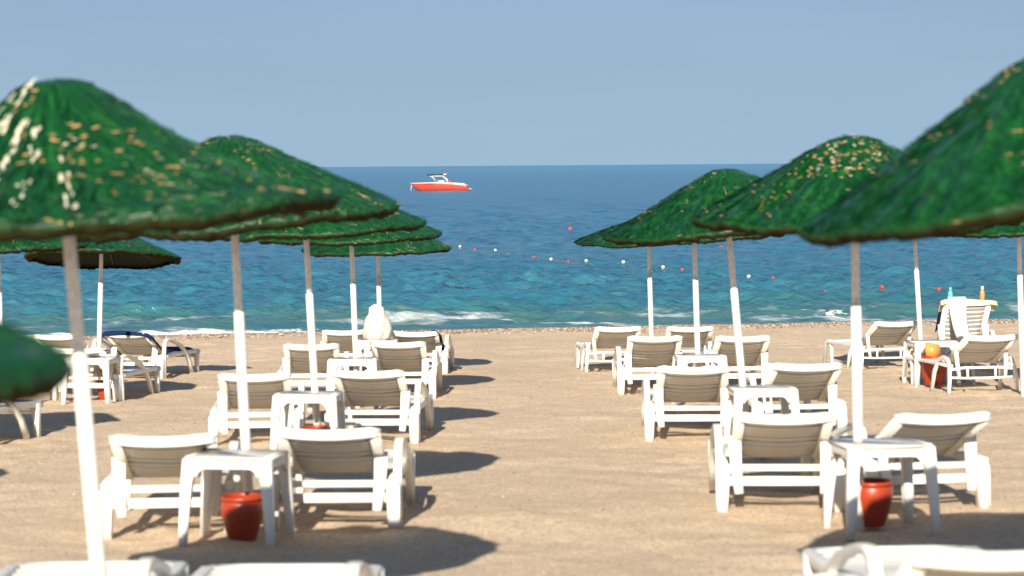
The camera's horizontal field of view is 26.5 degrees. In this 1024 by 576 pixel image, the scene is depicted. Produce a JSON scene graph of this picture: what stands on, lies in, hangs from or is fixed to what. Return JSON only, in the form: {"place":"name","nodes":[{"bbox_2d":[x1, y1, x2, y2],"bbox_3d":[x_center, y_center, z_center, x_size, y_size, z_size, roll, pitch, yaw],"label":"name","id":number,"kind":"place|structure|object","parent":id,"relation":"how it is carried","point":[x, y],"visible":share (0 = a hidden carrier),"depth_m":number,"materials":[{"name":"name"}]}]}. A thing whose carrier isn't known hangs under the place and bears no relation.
{"place":"outdoors","nodes":[
{"label":"outdoors","id":0,"kind":"place"},
{"bbox_2d":[0,320,1023,575],"bbox_3d":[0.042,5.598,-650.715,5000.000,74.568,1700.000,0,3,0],"label":"beach sand","id":1,"kind":"structure","parent":0,"point":[558,412],"depth_m":15.54,"materials":[{"name":"beige sand"}]},
{"bbox_2d":[0,400,43,438],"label":"sun lounger","id":2,"kind":"object","parent":1,"relation":"on","point":[34,408],"visible":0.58,"depth_m":19.55,"materials":[{"name":"white plastic"}]},
{"bbox_2d":[0,320,76,406],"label":"parasol","id":3,"kind":"object","parent":1,"relation":"on","point":[33,368],"visible":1,"depth_m":3.50,"materials":[{"name":"white paint"}]},
{"bbox_2d":[0,238,89,320],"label":"parasol","id":4,"kind":"object","parent":1,"relation":"on","point":[27,246],"visible":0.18,"depth_m":21.84,"materials":[{"name":"white paint"}]},
{"bbox_2d":[35,334,124,380],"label":"sun lounger","id":5,"kind":"object","parent":1,"relation":"on","point":[63,340],"visible":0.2,"depth_m":28.43,"materials":[{"name":"white plastic"}]},
{"bbox_2d":[61,356,124,403],"bbox_3d":[-4.611,1.027,23.952,0.560,0.532,0.560,0,1,8],"label":"side table","id":6,"kind":"object","parent":1,"relation":"on","point":[103,363],"visible":0.59,"depth_m":23.70,"materials":[{"name":"white plastic"}]},
{"bbox_2d":[0,557,188,575],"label":"sun lounger","id":7,"kind":"object","parent":1,"relation":"on","point":[149,566],"visible":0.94,"depth_m":9.25,"materials":[{"name":"white plastic"}]},
{"bbox_2d":[23,237,180,375],"bbox_3d":[-5.077,0.331,26.882,1.951,2.270,1.936,0,-6,0],"label":"parasol","id":8,"kind":"object","parent":1,"relation":"on","point":[138,253],"visible":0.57,"depth_m":26.95,"materials":[{"name":"white paint"}]},
{"bbox_2d":[96,380,112,399],"bbox_3d":[-4.524,1.125,24.300,0.248,0.266,0.248,0,3,0],"label":"plant pot","id":9,"kind":"object","parent":1,"relation":"on","point":[101,393],"visible":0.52,"depth_m":24.22,"materials":[{"name":"red ceramic"}]},
{"bbox_2d":[50,347,160,401],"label":"sun lounger","id":10,"kind":"object","parent":1,"relation":"on","point":[141,368],"visible":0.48,"depth_m":24.20,"materials":[{"name":"white plastic"}]},
{"bbox_2d":[104,332,199,377],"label":"sun lounger","id":11,"kind":"object","parent":1,"relation":"on","point":[153,351],"visible":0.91,"depth_m":28.45,"materials":[{"name":"white plastic"}]},
{"bbox_2d":[102,331,194,356],"bbox_3d":[-4.817,0.729,28.978,0.690,0.461,1.914,0,3,10],"label":"beach towel","id":12,"kind":"object","parent":11,"relation":"on","point":[171,349],"visible":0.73,"depth_m":28.09,"materials":[{"name":"fabric"}]},
{"bbox_2d":[0,77,341,575],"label":"parasol","id":13,"kind":"object","parent":1,"relation":"on","point":[78,157],"visible":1,"depth_m":7.36,"materials":[{"name":"white paint"}]},
{"bbox_2d":[100,433,242,539],"bbox_3d":[-2.071,1.137,13.399,0.811,0.644,1.989,-1,1,-5],"label":"sun lounger","id":14,"kind":"object","parent":1,"relation":"on","point":[149,457],"visible":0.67,"depth_m":12.73,"materials":[{"name":"white plastic"}]},
{"bbox_2d":[178,449,294,547],"bbox_3d":[-1.565,1.206,12.396,0.560,0.532,0.560,0,1,7],"label":"side table","id":15,"kind":"object","parent":1,"relation":"on","point":[261,464],"visible":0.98,"depth_m":12.17,"materials":[{"name":"white plastic"}]},
{"bbox_2d":[76,134,400,491],"bbox_3d":[-1.582,0.400,12.620,1.952,2.578,1.937,-3,4,0],"label":"parasol","id":16,"kind":"object","parent":1,"relation":"on","point":[357,202],"visible":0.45,"depth_m":12.31,"materials":[{"name":"white paint"}]},
{"bbox_2d":[220,492,262,540],"bbox_3d":[-1.537,1.312,12.396,0.248,0.266,0.248,0,3,0],"label":"plant pot","id":17,"kind":"object","parent":1,"relation":"on","point":[241,513],"visible":0.94,"depth_m":12.31,"materials":[{"name":"red ceramic"}]},
{"bbox_2d":[208,372,304,443],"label":"sun lounger","id":18,"kind":"object","parent":1,"relation":"on","point":[266,387],"visible":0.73,"depth_m":18.37,"materials":[{"name":"white plastic"}]},
{"bbox_2d":[192,561,383,575],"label":"sun lounger","id":19,"kind":"object","parent":1,"relation":"on","point":[356,568],"visible":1,"depth_m":9.14,"materials":[{"name":"white plastic"}]},
{"bbox_2d":[270,391,345,448],"bbox_3d":[-1.639,1.109,17.548,0.560,0.532,0.560,0,1,3],"label":"side table","id":20,"kind":"object","parent":1,"relation":"on","point":[333,402],"visible":0.91,"depth_m":17.30,"materials":[{"name":"white plastic"}]},
{"bbox_2d":[191,209,426,424],"bbox_3d":[-1.610,0.339,17.625,1.950,2.509,1.933,-3,5,0],"label":"parasol","id":21,"kind":"object","parent":1,"relation":"on","point":[399,220],"visible":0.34,"depth_m":16.94,"materials":[{"name":"white paint"}]},
{"bbox_2d":[277,343,349,388],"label":"sun lounger","id":22,"kind":"object","parent":1,"relation":"on","point":[295,359],"visible":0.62,"depth_m":23.99,"materials":[{"name":"white plastic"}]},
{"bbox_2d":[299,425,330,429],"bbox_3d":[-1.545,1.223,17.095,0.248,0.266,0.248,0,3,0],"label":"plant pot","id":23,"kind":"object","parent":1,"relation":"on","point":[317,427],"visible":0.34,"depth_m":17.16,"materials":[{"name":"red ceramic"}]},
{"bbox_2d":[274,427,414,531],"bbox_3d":[-1.046,1.115,13.549,0.811,0.657,1.984,0,1,1],"label":"sun lounger","id":24,"kind":"object","parent":1,"relation":"on","point":[358,450],"visible":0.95,"depth_m":12.90,"materials":[{"name":"white plastic"}]},
{"bbox_2d":[318,330,371,373],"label":"sun lounger","id":25,"kind":"object","parent":1,"relation":"on","point":[343,339],"visible":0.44,"depth_m":28.54,"materials":[{"name":"white plastic"}]},
{"bbox_2d":[258,225,441,407],"bbox_3d":[-1.670,0.259,23.033,1.939,2.464,1.938,-2,5,0],"label":"parasol","id":26,"kind":"object","parent":1,"relation":"on","point":[425,232],"visible":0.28,"depth_m":22.30,"materials":[{"name":"white paint"}]},
{"bbox_2d":[326,357,380,408],"bbox_3d":[-1.670,1.007,22.951,0.560,0.532,0.560,0,1,0],"label":"side table","id":27,"kind":"object","parent":1,"relation":"on","point":[369,363],"visible":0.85,"depth_m":22.70,"materials":[{"name":"white plastic"}]},
{"bbox_2d":[301,239,450,305],"bbox_3d":[-1.733,0.233,28.034,1.934,2.328,1.932,-1,5,0],"label":"parasol","id":28,"kind":"object","parent":1,"relation":"on","point":[410,247],"visible":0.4,"depth_m":27.25,"materials":[{"name":"white paint"}]},
{"bbox_2d":[358,339,398,370],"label":"side table","id":29,"kind":"object","parent":1,"relation":"on","point":[362,343],"visible":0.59,"depth_m":27.30,"materials":[{"name":"white plastic"}]},
{"bbox_2d":[361,304,391,339],"bbox_3d":[-1.707,0.430,27.416,0.390,0.456,0.294,0,3,0],"label":"plastic bag","id":30,"kind":"object","parent":29,"relation":"on","point":[377,324],"visible":1,"depth_m":27.34,"materials":[{"name":"white plastic"}]},
{"bbox_2d":[325,370,433,442],"bbox_3d":[-1.153,1.001,19.146,0.811,0.675,1.978,0,1,3],"label":"sun lounger","id":31,"kind":"object","parent":1,"relation":"on","point":[364,388],"visible":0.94,"depth_m":18.49,"materials":[{"name":"white plastic"}]},
{"bbox_2d":[365,341,441,398],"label":"sun lounger","id":32,"kind":"object","parent":1,"relation":"on","point":[409,356],"visible":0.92,"depth_m":24.09,"materials":[{"name":"white plastic"}]},
{"bbox_2d":[392,331,453,373],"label":"sun lounger","id":33,"kind":"object","parent":1,"relation":"on","point":[431,339],"visible":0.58,"depth_m":28.40,"materials":[{"name":"white plastic"}]},
{"bbox_2d":[431,330,444,349],"bbox_3d":[-0.957,0.683,28.882,0.144,0.384,1.646,0,3,2],"label":"beach towel","id":34,"kind":"object","parent":33,"relation":"hanging from","point":[441,340],"visible":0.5,"depth_m":28.30,"materials":[{"name":"black fabric"}]},
{"bbox_2d":[4,328,1021,575],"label":"scattered pebbles","id":35,"kind":"object","parent":1,"relation":"on","point":[514,472],"visible":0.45,"depth_m":16.94,"materials":[{"name":"beige stone"}]},
{"bbox_2d":[84,318,1017,340],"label":"shore pebbles","id":36,"kind":"object","parent":1,"relation":"on","point":[558,329],"visible":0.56,"depth_m":42.59,"materials":[{"name":"beige stone"}]},
{"bbox_2d":[574,326,647,371],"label":"sun lounger","id":37,"kind":"object","parent":1,"relation":"on","point":[608,337],"visible":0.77,"depth_m":28.50,"materials":[{"name":"white plastic"}]},
{"bbox_2d":[574,220,698,373],"bbox_3d":[1.790,0.210,28.028,1.939,2.284,1.935,-2,5,0],"label":"parasol","id":38,"kind":"object","parent":1,"relation":"on","point":[594,239],"visible":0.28,"depth_m":27.87,"materials":[{"name":"white paint"}]},
{"bbox_2d":[612,335,687,394],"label":"sun lounger","id":39,"kind":"object","parent":1,"relation":"on","point":[664,350],"visible":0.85,"depth_m":24.29,"materials":[{"name":"white plastic"}]},
{"bbox_2d":[608,168,760,412],"bbox_3d":[1.812,0.291,17.620,1.936,2.525,1.935,-6,5,0],"label":"parasol","id":40,"kind":"object","parent":1,"relation":"on","point":[665,221],"visible":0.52,"depth_m":17.23,"materials":[{"name":"white paint"}]},
{"bbox_2d":[655,326,714,367],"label":"sun lounger","id":41,"kind":"object","parent":1,"relation":"on","point":[687,334],"visible":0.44,"depth_m":28.38,"materials":[{"name":"white plastic"}]},
{"bbox_2d":[641,365,732,440],"bbox_3d":[1.547,0.966,19.146,0.807,0.675,1.978,0,1,2],"label":"sun lounger","id":42,"kind":"object","parent":1,"relation":"on","point":[692,382],"visible":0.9,"depth_m":18.49,"materials":[{"name":"white plastic"}]},
{"bbox_2d":[602,224,784,402],"bbox_3d":[1.945,0.219,23.048,1.953,2.448,1.940,-2,5,0],"label":"parasol","id":43,"kind":"object","parent":1,"relation":"on","point":[605,237],"visible":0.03,"depth_m":22.97,"materials":[{"name":"white paint"}]},
{"bbox_2d":[671,353,728,405],"bbox_3d":[1.962,0.963,22.750,0.560,0.532,0.560,-1,1,-2],"label":"side table","id":44,"kind":"object","parent":1,"relation":"on","point":[681,360],"visible":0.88,"depth_m":22.50,"materials":[{"name":"white plastic"}]},
{"bbox_2d":[689,335,771,382],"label":"sun lounger","id":45,"kind":"object","parent":1,"relation":"on","point":[755,351],"visible":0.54,"depth_m":24.30,"materials":[{"name":"white plastic"}]},
{"bbox_2d":[723,384,799,436],"bbox_3d":[2.013,1.062,17.547,0.560,0.532,0.560,-1,1,-3],"label":"side table","id":46,"kind":"object","parent":1,"relation":"on","point":[736,396],"visible":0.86,"depth_m":17.31,"materials":[{"name":"white plastic"}]},
{"bbox_2d":[708,412,845,511],"bbox_3d":[1.697,1.065,14.146,0.807,0.663,1.982,0,1,3],"label":"sun lounger","id":47,"kind":"object","parent":1,"relation":"on","point":[776,436],"visible":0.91,"depth_m":13.50,"materials":[{"name":"white plastic"}]},
{"bbox_2d":[737,362,846,435],"bbox_3d":[2.398,0.948,19.140,0.807,0.688,1.973,-1,1,-4],"label":"sun lounger","id":48,"kind":"object","parent":1,"relation":"on","point":[819,381],"visible":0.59,"depth_m":18.48,"materials":[{"name":"white plastic"}]},
{"bbox_2d":[689,134,1023,531],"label":"parasol","id":49,"kind":"object","parent":1,"relation":"on","point":[794,196],"visible":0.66,"depth_m":12.20,"materials":[{"name":"white paint"}]},
{"bbox_2d":[823,321,916,369],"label":"sun lounger","id":50,"kind":"object","parent":1,"relation":"on","point":[878,333],"visible":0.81,"depth_m":28.43,"materials":[{"name":"white plastic"}]},
{"bbox_2d":[860,477,892,526],"bbox_3d":[2.107,1.258,12.745,0.248,0.266,0.248,0,3,0],"label":"plant pot","id":51,"kind":"object","parent":1,"relation":"on","point":[876,495],"visible":0.73,"depth_m":12.65,"materials":[{"name":"red ceramic"}]},
{"bbox_2d":[823,437,940,539],"bbox_3d":[2.132,1.154,12.594,0.560,0.532,0.560,-1,1,-7],"label":"side table","id":52,"kind":"object","parent":1,"relation":"on","point":[856,454],"visible":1,"depth_m":12.37,"materials":[{"name":"white plastic"}]},
{"bbox_2d":[801,543,983,575],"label":"sun lounger","id":53,"kind":"object","parent":1,"relation":"on","point":[871,559],"visible":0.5,"depth_m":9.15,"materials":[{"name":"white plastic"}]},
{"bbox_2d":[801,411,992,507],"bbox_3d":[2.483,1.060,14.140,0.807,0.651,1.986,-1,1,-8],"label":"sun lounger","id":54,"kind":"object","parent":1,"relation":"on","point":[950,435],"visible":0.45,"depth_m":13.49,"materials":[{"name":"white plastic"}]},
{"bbox_2d":[793,548,1023,575],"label":"sun lounger","id":55,"kind":"object","parent":1,"relation":"on","point":[930,562],"visible":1,"depth_m":6.91,"materials":[{"name":"white plastic"}]},
{"bbox_2d":[798,57,1023,247],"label":"parasol","id":56,"kind":"object","parent":1,"relation":"on","point":[959,169],"visible":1,"depth_m":7.35,"materials":[{"name":"green plant"}]},
{"bbox_2d":[913,240,923,371],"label":"parasol","id":57,"kind":"object","parent":1,"relation":"on","point":[918,303],"visible":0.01,"depth_m":27.40,"materials":[{"name":"white paint"}]},
{"bbox_2d":[902,339,960,387],"bbox_3d":[4.880,0.876,25.350,0.560,0.532,0.560,-1,1,-6],"label":"side table","id":58,"kind":"object","parent":1,"relation":"on","point":[919,345],"visible":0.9,"depth_m":25.11,"materials":[{"name":"white plastic"}]},
{"bbox_2d":[920,354,947,385],"bbox_3d":[4.864,0.947,25.095,0.322,0.346,0.322,0,3,0],"label":"plant pot","id":59,"kind":"object","parent":1,"relation":"on","point":[926,369],"visible":0.64,"depth_m":24.99,"materials":[{"name":"red ceramic"}]},
{"bbox_2d":[924,343,939,355],"bbox_3d":[4.844,0.725,25.087,0.170,0.185,0.102,-1,3,-13],"label":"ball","id":60,"kind":"object","parent":59,"relation":"in","point":[930,349],"visible":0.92,"depth_m":25.04,"materials":[{"name":"plastic"}]},
{"bbox_2d":[911,301,996,371],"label":"sun lounger","id":61,"kind":"object","parent":1,"relation":"on","point":[977,320],"visible":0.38,"depth_m":27.69,"materials":[{"name":"white plastic"}]},
{"bbox_2d":[935,305,941,331],"bbox_3d":[5.454,0.365,27.700,0.091,0.413,0.372,0,3,0],"label":"beach towel","id":62,"kind":"object","parent":61,"relation":"on","point":[938,319],"visible":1,"depth_m":27.72,"materials":[{"name":"blue fabric"}]},
{"bbox_2d":[948,287,952,296],"bbox_3d":[5.547,0.076,27.535,0.058,0.170,0.058,0,3,0],"label":"bottle","id":63,"kind":"object","parent":61,"relation":"on","point":[950,293],"visible":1,"depth_m":27.51,"materials":[{"name":"teal plastic"}]},
{"bbox_2d":[947,297,969,342],"bbox_3d":[5.656,0.406,27.493,0.294,0.588,0.160,0,3,0],"label":"hanging towel","id":64,"kind":"object","parent":61,"relation":"hanging from","point":[958,314],"visible":0.86,"depth_m":27.44,"materials":[{"name":"white fabric"}]},
{"bbox_2d":[938,299,997,311],"bbox_3d":[5.766,0.220,27.526,0.718,0.179,0.218,0,3,0],"label":"beach towel","id":65,"kind":"object","parent":61,"relation":"on","point":[993,304],"visible":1,"depth_m":27.47,"materials":[{"name":"fabric"}]},
{"bbox_2d":[980,286,984,299],"bbox_3d":[5.952,0.067,27.541,0.058,0.180,0.058,0,3,0],"label":"bottle","id":66,"kind":"object","parent":65,"relation":"on","point":[982,294],"visible":1,"depth_m":27.52,"materials":[{"name":"orange plastic"}]},
{"bbox_2d":[903,334,1019,393],"bbox_3d":[5.098,0.818,24.661,0.836,0.659,2.019,-1,1,-7],"label":"sun lounger","id":67,"kind":"object","parent":1,"relation":"on","point":[992,349],"visible":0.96,"depth_m":24.03,"materials":[{"name":"white plastic"}]},
{"bbox_2d":[940,221,1023,395],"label":"parasol","id":68,"kind":"object","parent":1,"relation":"on","point":[996,231],"visible":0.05,"depth_m":23.27,"materials":[{"name":"white paint"}]},
{"bbox_2d":[0,164,1023,338],"bbox_3d":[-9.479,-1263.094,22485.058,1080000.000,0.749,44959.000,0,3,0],"label":"sea water","id":69,"kind":"structure","parent":0,"point":[531,211],"depth_m":62.78,"materials":[{"name":"blue liquid"}]},
{"bbox_2d":[410,173,472,190],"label":"motor boat","id":70,"kind":"object","parent":69,"relation":"on","point":[443,185],"visible":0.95,"depth_m":288.75,"materials":[{"name":"red metal"}]},
{"bbox_2d":[190,240,947,291],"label":"float rope","id":71,"kind":"object","parent":69,"relation":"on","point":[670,269],"visible":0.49,"depth_m":69.03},
{"bbox_2d":[0,0,1023,166],"label":"sky","id":72,"kind":"structure","parent":0,"point":[323,83],"materials":[{"name":"blue"}]}
]}

